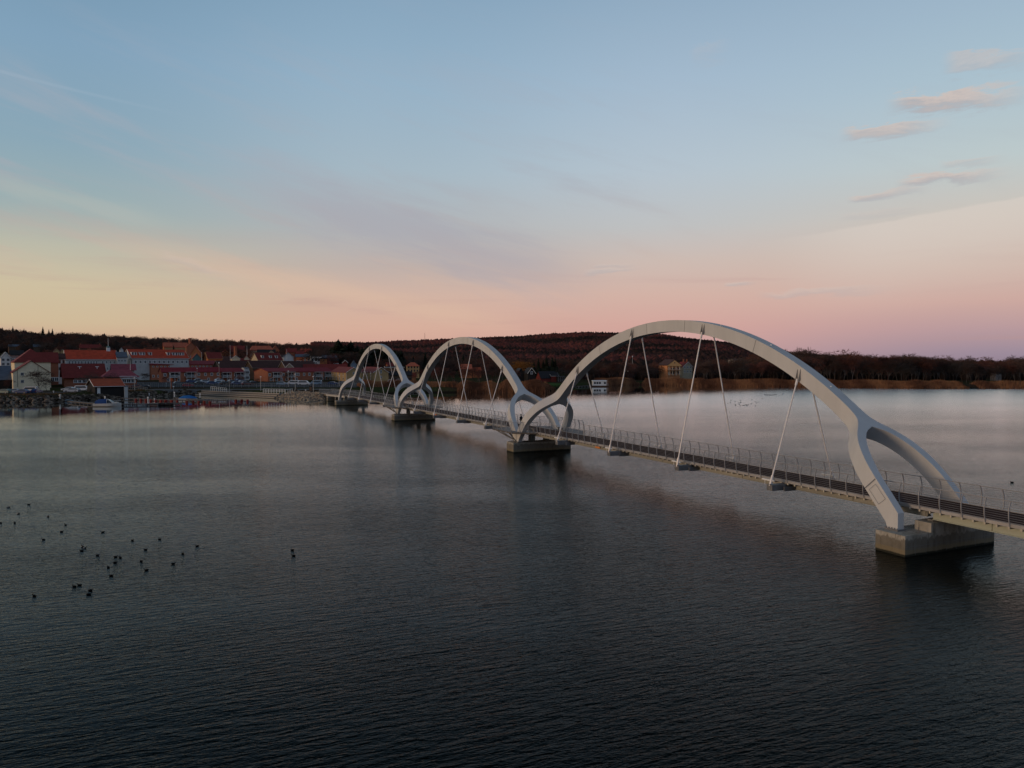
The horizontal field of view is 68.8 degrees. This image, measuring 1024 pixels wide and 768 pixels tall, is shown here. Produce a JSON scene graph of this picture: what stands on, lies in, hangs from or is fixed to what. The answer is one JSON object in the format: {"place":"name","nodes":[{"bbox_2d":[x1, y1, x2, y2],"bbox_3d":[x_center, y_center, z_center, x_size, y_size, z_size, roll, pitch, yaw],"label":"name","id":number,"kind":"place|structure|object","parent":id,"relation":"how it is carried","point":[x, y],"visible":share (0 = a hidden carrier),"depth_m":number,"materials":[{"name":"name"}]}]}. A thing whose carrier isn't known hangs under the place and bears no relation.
{"place":"outdoors","nodes":[
{"label":"outdoors","id":0,"kind":"place"},
{"bbox_2d":[0,392,77,393],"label":"car park","id":1,"kind":"structure","parent":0,"point":[44,392],"depth_m":248.49,"materials":[{"name":"grey asphalt"}]},
{"bbox_2d":[63,388,80,391],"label":"parked car","id":2,"kind":"object","parent":1,"relation":"on","point":[73,390],"visible":0.93,"depth_m":245.41,"materials":[{"name":"silver metal"}]},
{"bbox_2d":[128,389,332,394],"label":"quay road","id":3,"kind":"structure","parent":0,"point":[176,390],"depth_m":276.90,"materials":[{"name":"grey asphalt"}]},
{"bbox_2d":[137,382,357,386],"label":"car park","id":4,"kind":"structure","parent":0,"point":[261,384],"depth_m":311.71,"materials":[{"name":"grey asphalt"}]},
{"bbox_2d":[156,382,355,387],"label":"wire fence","id":5,"kind":"object","parent":4,"relation":"on","point":[233,384],"visible":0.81,"depth_m":293.49,"materials":[{"name":"metal"}]},
{"bbox_2d":[0,385,1023,767],"bbox_3d":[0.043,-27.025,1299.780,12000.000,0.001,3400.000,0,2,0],"label":"water","id":6,"kind":"structure","parent":0,"point":[444,593],"depth_m":40.70,"materials":[{"name":"grey liquid"}]},
{"bbox_2d":[93,399,120,406],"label":"motor boat","id":7,"kind":"object","parent":6,"relation":"on","point":[104,403],"visible":0.91,"depth_m":203.65,"materials":[{"name":"white plastic"}]},
{"bbox_2d":[68,401,181,405],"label":"jetty","id":8,"kind":"object","parent":6,"relation":"in","point":[91,403],"visible":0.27,"depth_m":210.35,"materials":[{"name":"brown wood"}]},
{"bbox_2d":[119,398,200,401],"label":"jetty","id":9,"kind":"object","parent":6,"relation":"in","point":[161,399],"visible":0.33,"depth_m":232.24,"materials":[{"name":"brown wood"}]},
{"bbox_2d":[178,395,196,399],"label":"covered boat","id":10,"kind":"object","parent":6,"relation":"on","point":[186,397],"visible":0.65,"depth_m":237.68,"materials":[{"name":"blue fabric"}]},
{"bbox_2d":[591,380,608,386],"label":"house boat","id":11,"kind":"object","parent":6,"relation":"on","point":[598,383],"visible":0.96,"depth_m":371.82,"materials":[{"name":"white paint"}]},
{"bbox_2d":[319,320,1023,556],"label":"arch footbridge","id":12,"kind":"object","parent":6,"relation":"in","point":[957,521],"visible":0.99,"depth_m":64.28,"materials":[{"name":"paint"}]},
{"bbox_2d":[593,377,968,388],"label":"reed bed","id":13,"kind":"object","parent":6,"relation":"in","point":[853,383],"visible":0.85,"depth_m":370.31,"materials":[{"name":"brown plant"}]},
{"bbox_2d":[0,344,1023,401],"bbox_3d":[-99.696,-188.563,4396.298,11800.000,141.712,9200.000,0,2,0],"label":"ground","id":14,"kind":"structure","parent":0,"point":[378,390],"depth_m":299.16,"materials":[{"name":"soil"}]},
{"bbox_2d":[0,352,10,365],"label":"town house","id":15,"kind":"structure","parent":14,"relation":"on","point":[5,358],"depth_m":336.08,"materials":[{"name":"white paint"}]},
{"bbox_2d":[0,366,11,388],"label":"building","id":16,"kind":"structure","parent":14,"relation":"on","point":[5,373],"depth_m":269.26,"materials":[{"name":"metal"}]},
{"bbox_2d":[9,350,23,360],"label":"town house","id":17,"kind":"structure","parent":14,"relation":"on","point":[13,354],"depth_m":341.83,"materials":[{"name":"white paint"}]},
{"bbox_2d":[10,360,50,389],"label":"house","id":18,"kind":"structure","parent":14,"relation":"on","point":[20,371],"depth_m":264.87,"materials":[{"name":"white paint"}]},
{"bbox_2d":[10,349,51,387],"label":"storehouse","id":19,"kind":"structure","parent":14,"relation":"on","point":[35,357],"depth_m":290.89,"materials":[{"name":"red tile"}]},
{"bbox_2d":[22,371,54,392],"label":"bare tree","id":20,"kind":"object","parent":14,"relation":"on","point":[35,374],"visible":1,"depth_m":243.35,"materials":[{"name":"brown plant"}]},
{"bbox_2d":[37,352,58,384],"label":"storehouse","id":21,"kind":"structure","parent":14,"relation":"on","point":[53,357],"depth_m":315.93,"materials":[{"name":"red paint"}]},
{"bbox_2d":[58,353,65,383],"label":"town house","id":22,"kind":"structure","parent":14,"relation":"on","point":[62,357],"depth_m":322.80,"materials":[{"name":"brick"}]},
{"bbox_2d":[0,388,148,395],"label":"bank grass","id":23,"kind":"structure","parent":14,"relation":"on","point":[138,389],"depth_m":234.78,"materials":[{"name":"green plant"}]},
{"bbox_2d":[60,363,105,386],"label":"market hall","id":24,"kind":"structure","parent":14,"relation":"on","point":[70,374],"depth_m":302.28,"materials":[{"name":"red tile"}]},
{"bbox_2d":[63,346,116,371],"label":"municipal building","id":25,"kind":"structure","parent":14,"relation":"on","point":[107,356],"depth_m":359.60,"materials":[{"name":"white paint"}]},
{"bbox_2d":[79,343,101,349],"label":"town house","id":26,"kind":"structure","parent":14,"relation":"on","point":[85,346],"depth_m":604.37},
{"bbox_2d":[78,372,102,381],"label":"bare tree","id":27,"kind":"object","parent":14,"relation":"on","point":[90,377],"visible":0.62,"depth_m":268.19,"materials":[{"name":"brown plant"}]},
{"bbox_2d":[0,389,194,402],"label":"shore rocks","id":28,"kind":"object","parent":14,"relation":"on","point":[61,398],"visible":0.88,"depth_m":234.78,"materials":[{"name":"grey stone"}]},
{"bbox_2d":[85,378,125,396],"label":"boathouse","id":29,"kind":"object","parent":14,"relation":"on","point":[113,386],"visible":0.98,"depth_m":247.16,"materials":[{"name":"orange paint"}]},
{"bbox_2d":[100,370,138,387],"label":"market hall","id":30,"kind":"structure","parent":14,"relation":"on","point":[127,376],"depth_m":292.78,"materials":[{"name":"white paint"}]},
{"bbox_2d":[115,352,127,363],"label":"town house","id":31,"kind":"structure","parent":14,"relation":"on","point":[121,357],"depth_m":361.50,"materials":[{"name":"paint"}]},
{"bbox_2d":[110,364,136,371],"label":"market hall","id":32,"kind":"structure","parent":14,"relation":"on","point":[122,367],"depth_m":309.72,"materials":[{"name":"red"}]},
{"bbox_2d":[125,348,189,379],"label":"station building","id":33,"kind":"structure","parent":14,"relation":"on","point":[141,359],"depth_m":375.87,"materials":[{"name":"white paint"}]},
{"bbox_2d":[164,341,187,351],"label":"town house","id":34,"kind":"structure","parent":14,"relation":"on","point":[180,346],"depth_m":525.31,"materials":[{"name":"tile"}]},
{"bbox_2d":[149,361,214,379],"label":"apartment house","id":35,"kind":"structure","parent":14,"relation":"on","point":[154,369],"depth_m":377.06,"materials":[{"name":"brick"}]},
{"bbox_2d":[158,367,221,381],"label":"apartment house","id":36,"kind":"structure","parent":14,"relation":"on","point":[182,374],"depth_m":349.52,"materials":[{"name":"brick"}]},
{"bbox_2d":[186,342,195,360],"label":"town house","id":37,"kind":"structure","parent":14,"relation":"on","point":[190,346],"depth_m":514.60,"materials":[{"name":"brick"}]},
{"bbox_2d":[190,346,201,360],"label":"town house","id":38,"kind":"structure","parent":14,"relation":"on","point":[195,351],"depth_m":470.48,"materials":[{"name":"orange brick"}]},
{"bbox_2d":[203,352,222,360],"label":"town house","id":39,"kind":"structure","parent":14,"relation":"on","point":[211,356],"depth_m":433.57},
{"bbox_2d":[210,346,231,355],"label":"bare tree","id":40,"kind":"object","parent":14,"relation":"on","point":[223,349],"visible":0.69,"depth_m":491.01,"materials":[{"name":"brown plant"}]},
{"bbox_2d":[0,328,443,358],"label":"ridge wood","id":41,"kind":"object","parent":14,"relation":"on","point":[68,337],"visible":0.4,"depth_m":760.45,"materials":[{"name":"plant"}]},
{"bbox_2d":[212,360,246,367],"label":"roof","id":42,"kind":"structure","parent":14,"relation":"on","point":[231,364],"depth_m":397.55,"materials":[{"name":"tile"}]},
{"bbox_2d":[220,368,245,380],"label":"apartment house","id":43,"kind":"structure","parent":14,"relation":"on","point":[227,374],"depth_m":367.76,"materials":[{"name":"brick"}]},
{"bbox_2d":[226,347,249,357],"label":"bare tree","id":44,"kind":"object","parent":14,"relation":"on","point":[238,350],"visible":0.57,"depth_m":487.34,"materials":[{"name":"brown plant"}]},
{"bbox_2d":[195,390,282,397],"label":"stepped quay","id":45,"kind":"structure","parent":14,"relation":"on","point":[240,394],"depth_m":263.30,"materials":[{"name":"grey concrete"}]},
{"bbox_2d":[241,367,249,379],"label":"balcony tower","id":46,"kind":"structure","parent":14,"relation":"on","point":[246,370],"depth_m":373.00,"materials":[{"name":"stone"}]},
{"bbox_2d":[250,344,271,355],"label":"villa","id":47,"kind":"object","parent":14,"relation":"on","point":[255,347],"visible":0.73,"depth_m":545.70,"materials":[{"name":"tile"}]},
{"bbox_2d":[244,360,280,378],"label":"town house","id":48,"kind":"structure","parent":14,"relation":"on","point":[252,365],"depth_m":396.36,"materials":[{"name":"black paint"}]},
{"bbox_2d":[250,353,282,360],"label":"town house","id":49,"kind":"structure","parent":14,"relation":"on","point":[266,357],"depth_m":425.27,"materials":[{"name":"red tile"}]},
{"bbox_2d":[253,368,297,381],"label":"apartment house","id":50,"kind":"structure","parent":14,"relation":"on","point":[270,374],"depth_m":357.07,"materials":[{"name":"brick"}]},
{"bbox_2d":[283,353,293,360],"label":"town house","id":51,"kind":"structure","parent":14,"relation":"on","point":[288,357],"depth_m":470.72,"materials":[{"name":"stone"}]},
{"bbox_2d":[285,347,296,360],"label":"villa","id":52,"kind":"object","parent":14,"relation":"on","point":[291,351],"visible":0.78,"depth_m":602.19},
{"bbox_2d":[278,361,314,367],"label":"roof","id":53,"kind":"structure","parent":14,"relation":"on","point":[294,364],"depth_m":401.90,"materials":[{"name":"tile"}]},
{"bbox_2d":[276,390,327,399],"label":"rock pile","id":54,"kind":"object","parent":14,"relation":"on","point":[300,395],"visible":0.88,"depth_m":244.59,"materials":[{"name":"grey stone"}]},
{"bbox_2d":[293,367,331,379],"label":"apartment house","id":55,"kind":"structure","parent":14,"relation":"on","point":[321,373],"depth_m":380.89,"materials":[{"name":"brick"}]},
{"bbox_2d":[300,349,327,363],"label":"bare tree","id":56,"kind":"object","parent":14,"relation":"on","point":[311,358],"visible":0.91,"depth_m":444.51,"materials":[{"name":"brown plant"}]},
{"bbox_2d":[313,350,331,356],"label":"bare tree","id":57,"kind":"object","parent":14,"relation":"on","point":[320,352],"visible":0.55,"depth_m":466.87,"materials":[{"name":"brown plant"}]},
{"bbox_2d":[303,364,346,369],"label":"roof","id":58,"kind":"structure","parent":14,"relation":"on","point":[331,366],"depth_m":407.15,"materials":[{"name":"red tile"}]},
{"bbox_2d":[323,353,340,363],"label":"bare tree","id":59,"kind":"object","parent":14,"relation":"on","point":[331,356],"visible":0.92,"depth_m":451.48,"materials":[{"name":"brown plant"}]},
{"bbox_2d":[328,339,343,361],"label":"spruce tree","id":60,"kind":"object","parent":14,"relation":"on","point":[337,347],"visible":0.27,"depth_m":496.54,"materials":[{"name":"green plant"}]},
{"bbox_2d":[338,345,351,366],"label":"spruce tree","id":61,"kind":"object","parent":14,"relation":"on","point":[345,350],"visible":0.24,"depth_m":496.43,"materials":[{"name":"green plant"}]},
{"bbox_2d":[331,367,361,380],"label":"apartment house","id":62,"kind":"structure","parent":14,"relation":"on","point":[342,371],"depth_m":360.52,"materials":[{"name":"yellow paint"}]},
{"bbox_2d":[337,351,361,364],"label":"bare tree","id":63,"kind":"object","parent":14,"relation":"on","point":[349,354],"visible":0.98,"depth_m":481.90,"materials":[{"name":"brown plant"}]},
{"bbox_2d":[347,341,356,357],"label":"spruce tree","id":64,"kind":"object","parent":14,"relation":"on","point":[351,349],"visible":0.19,"depth_m":502.59,"materials":[{"name":"green plant"}]},
{"bbox_2d":[358,348,371,368],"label":"spruce tree","id":65,"kind":"object","parent":14,"relation":"on","point":[368,360],"visible":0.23,"depth_m":487.43,"materials":[{"name":"green plant"}]},
{"bbox_2d":[361,367,388,381],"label":"apartment house","id":66,"kind":"structure","parent":14,"relation":"on","point":[371,373],"depth_m":360.57,"materials":[{"name":"white paint"}]},
{"bbox_2d":[370,349,379,366],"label":"spruce tree","id":67,"kind":"object","parent":14,"relation":"on","point":[373,356],"visible":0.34,"depth_m":487.45,"materials":[{"name":"green plant"}]},
{"bbox_2d":[0,329,753,371],"bbox_3d":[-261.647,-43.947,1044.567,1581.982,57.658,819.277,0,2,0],"label":"ridge undergrowth","id":68,"kind":"object","parent":14,"relation":"on","point":[115,343],"visible":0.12,"depth_m":913.72,"materials":[{"name":"plant"}]},
{"bbox_2d":[378,351,391,366],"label":"spruce tree","id":69,"kind":"object","parent":14,"relation":"on","point":[384,356],"visible":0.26,"depth_m":485.72,"materials":[{"name":"green plant"}]},
{"bbox_2d":[384,366,404,379],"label":"town house","id":70,"kind":"structure","parent":14,"relation":"on","point":[388,368],"depth_m":400.54,"materials":[{"name":"white paint"}]},
{"bbox_2d":[389,371,412,380],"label":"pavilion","id":71,"kind":"structure","parent":14,"relation":"on","point":[397,376],"depth_m":382.06,"materials":[{"name":"grey glass"}]},
{"bbox_2d":[357,379,457,386],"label":"reed bed","id":72,"kind":"object","parent":14,"relation":"on","point":[397,382],"visible":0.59,"depth_m":306.52,"materials":[{"name":"brown plant"}]},
{"bbox_2d":[406,362,418,377],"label":"villa","id":73,"kind":"object","parent":14,"relation":"on","point":[413,366],"visible":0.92,"depth_m":455.96,"materials":[{"name":"paint"}]},
{"bbox_2d":[460,364,471,377],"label":"town house","id":74,"kind":"structure","parent":14,"relation":"on","point":[466,366],"depth_m":471.62,"materials":[{"name":"tile"}]},
{"bbox_2d":[342,353,603,376],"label":"lake wood","id":75,"kind":"object","parent":14,"relation":"on","point":[488,363],"visible":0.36,"depth_m":515.37,"materials":[{"name":"plant"}]},
{"bbox_2d":[457,379,497,392],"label":"reed bed","id":76,"kind":"object","parent":14,"relation":"on","point":[474,387],"visible":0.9,"depth_m":301.22,"materials":[{"name":"brown plant"}]},
{"bbox_2d":[515,368,523,380],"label":"town house","id":77,"kind":"structure","parent":14,"relation":"on","point":[521,375],"depth_m":400.59,"materials":[{"name":"grey"}]},
{"bbox_2d":[510,360,534,369],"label":"willow tree","id":78,"kind":"object","parent":14,"relation":"on","point":[521,365],"visible":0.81,"depth_m":427.25,"materials":[{"name":"brown plant"}]},
{"bbox_2d":[497,379,549,392],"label":"reed bed","id":79,"kind":"object","parent":14,"relation":"on","point":[533,386],"visible":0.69,"depth_m":299.71,"materials":[{"name":"brown plant"}]},
{"bbox_2d":[524,368,535,380],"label":"town house","id":80,"kind":"structure","parent":14,"relation":"on","point":[529,374],"depth_m":392.66,"materials":[{"name":"white paint"}]},
{"bbox_2d":[535,371,554,381],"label":"barn","id":81,"kind":"structure","parent":14,"relation":"on","point":[544,375],"depth_m":387.41,"materials":[{"name":"red wood"}]},
{"bbox_2d":[310,331,819,354],"bbox_3d":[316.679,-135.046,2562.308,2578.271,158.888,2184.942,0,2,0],"label":"hill forest","id":82,"kind":"object","parent":14,"relation":"on","point":[581,341],"visible":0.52,"depth_m":2427.02,"materials":[{"name":"plant"}]},
{"bbox_2d":[659,359,681,378],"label":"mansion","id":83,"kind":"structure","parent":14,"relation":"on","point":[671,368],"depth_m":430.85,"materials":[{"name":"paint"}]},
{"bbox_2d":[680,359,692,378],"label":"villa","id":84,"kind":"object","parent":14,"relation":"on","point":[686,369],"visible":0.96,"depth_m":445.85,"materials":[{"name":"white paint"}]},
{"bbox_2d":[420,349,1003,362],"bbox_3d":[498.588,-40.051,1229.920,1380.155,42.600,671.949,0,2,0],"label":"ridge forest","id":85,"kind":"object","parent":14,"relation":"on","point":[669,352],"visible":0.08,"depth_m":1200.37,"materials":[{"name":"plant"}]},
{"bbox_2d":[725,360,744,375],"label":"birch tree","id":86,"kind":"object","parent":14,"relation":"on","point":[732,365],"visible":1,"depth_m":404.97,"materials":[{"name":"brown plant"}]},
{"bbox_2d":[755,362,773,378],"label":"bare tree","id":87,"kind":"object","parent":14,"relation":"on","point":[762,364],"visible":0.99,"depth_m":404.43,"materials":[{"name":"brown plant"}]},
{"bbox_2d":[572,363,1023,380],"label":"shore thicket","id":88,"kind":"object","parent":14,"relation":"on","point":[785,375],"visible":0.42,"depth_m":434.62,"materials":[{"name":"plant"}]},
{"bbox_2d":[791,347,817,362],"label":"bare tree","id":89,"kind":"object","parent":14,"relation":"on","point":[810,353],"visible":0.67,"depth_m":437.53,"materials":[{"name":"brown plant"}]},
{"bbox_2d":[589,348,1023,380],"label":"shore wood","id":90,"kind":"object","parent":14,"relation":"on","point":[754,358],"visible":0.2,"depth_m":461.23,"materials":[{"name":"plant"}]},
{"bbox_2d":[807,359,825,372],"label":"birch tree","id":91,"kind":"object","parent":14,"relation":"on","point":[820,364],"visible":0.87,"depth_m":381.12,"materials":[{"name":"brown plant"}]},
{"bbox_2d":[816,354,838,375],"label":"birch tree","id":92,"kind":"object","parent":14,"relation":"on","point":[833,360],"visible":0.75,"depth_m":404.72,"materials":[{"name":"brown plant"}]},
{"bbox_2d":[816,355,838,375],"bbox_3d":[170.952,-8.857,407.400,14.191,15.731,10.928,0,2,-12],"label":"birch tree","id":93,"kind":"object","parent":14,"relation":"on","point":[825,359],"visible":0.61,"depth_m":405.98,"materials":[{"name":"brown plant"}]},
{"bbox_2d":[827,361,850,374],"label":"bare tree","id":94,"kind":"object","parent":14,"relation":"on","point":[839,364],"visible":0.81,"depth_m":398.72,"materials":[{"name":"brown plant"}]},
{"bbox_2d":[836,357,851,377],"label":"birch tree","id":95,"kind":"object","parent":14,"relation":"on","point":[844,359],"visible":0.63,"depth_m":391.46,"materials":[{"name":"brown plant"}]},
{"bbox_2d":[842,357,863,379],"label":"birch tree","id":96,"kind":"object","parent":14,"relation":"on","point":[849,360],"visible":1,"depth_m":380.10,"materials":[{"name":"brown plant"}]},
{"bbox_2d":[861,357,886,377],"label":"bare tree","id":97,"kind":"object","parent":14,"relation":"on","point":[873,360],"visible":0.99,"depth_m":382.97,"materials":[{"name":"brown plant"}]},
{"bbox_2d":[868,361,888,379],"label":"birch tree","id":98,"kind":"object","parent":14,"relation":"on","point":[876,368],"visible":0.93,"depth_m":383.20,"materials":[{"name":"brown plant"}]},
{"bbox_2d":[879,359,898,379],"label":"birch tree","id":99,"kind":"object","parent":14,"relation":"on","point":[890,364],"visible":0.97,"depth_m":379.92,"materials":[{"name":"brown plant"}]},
{"bbox_2d":[891,362,915,380],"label":"bare tree","id":100,"kind":"object","parent":14,"relation":"on","point":[903,368],"visible":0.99,"depth_m":380.17,"materials":[{"name":"brown plant"}]},
{"bbox_2d":[900,357,922,379],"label":"birch tree","id":101,"kind":"object","parent":14,"relation":"on","point":[917,363],"visible":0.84,"depth_m":389.95,"materials":[{"name":"brown plant"}]},
{"bbox_2d":[914,357,939,377],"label":"bare tree","id":102,"kind":"object","parent":14,"relation":"on","point":[925,361],"visible":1,"depth_m":384.91,"materials":[{"name":"brown plant"}]},
{"bbox_2d":[945,360,971,382],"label":"bare tree","id":103,"kind":"object","parent":14,"relation":"on","point":[955,365],"visible":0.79,"depth_m":389.21,"materials":[{"name":"brown plant"}]},
{"bbox_2d":[960,363,978,382],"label":"birch tree","id":104,"kind":"object","parent":14,"relation":"on","point":[966,372],"visible":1,"depth_m":381.63,"materials":[{"name":"brown plant"}]},
{"bbox_2d":[970,380,1023,388],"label":"reed bed","id":105,"kind":"object","parent":14,"relation":"on","point":[993,384],"visible":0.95,"depth_m":353.93,"materials":[{"name":"brown plant"}]},
{"bbox_2d":[1006,358,1023,380],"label":"birch tree","id":106,"kind":"object","parent":14,"relation":"on","point":[1012,363],"visible":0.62,"depth_m":395.19,"materials":[{"name":"brown plant"}]},
{"bbox_2d":[0,0,1023,360],"label":"sky","id":107,"kind":"structure","parent":0,"point":[829,176],"materials":[{"name":"blue"}]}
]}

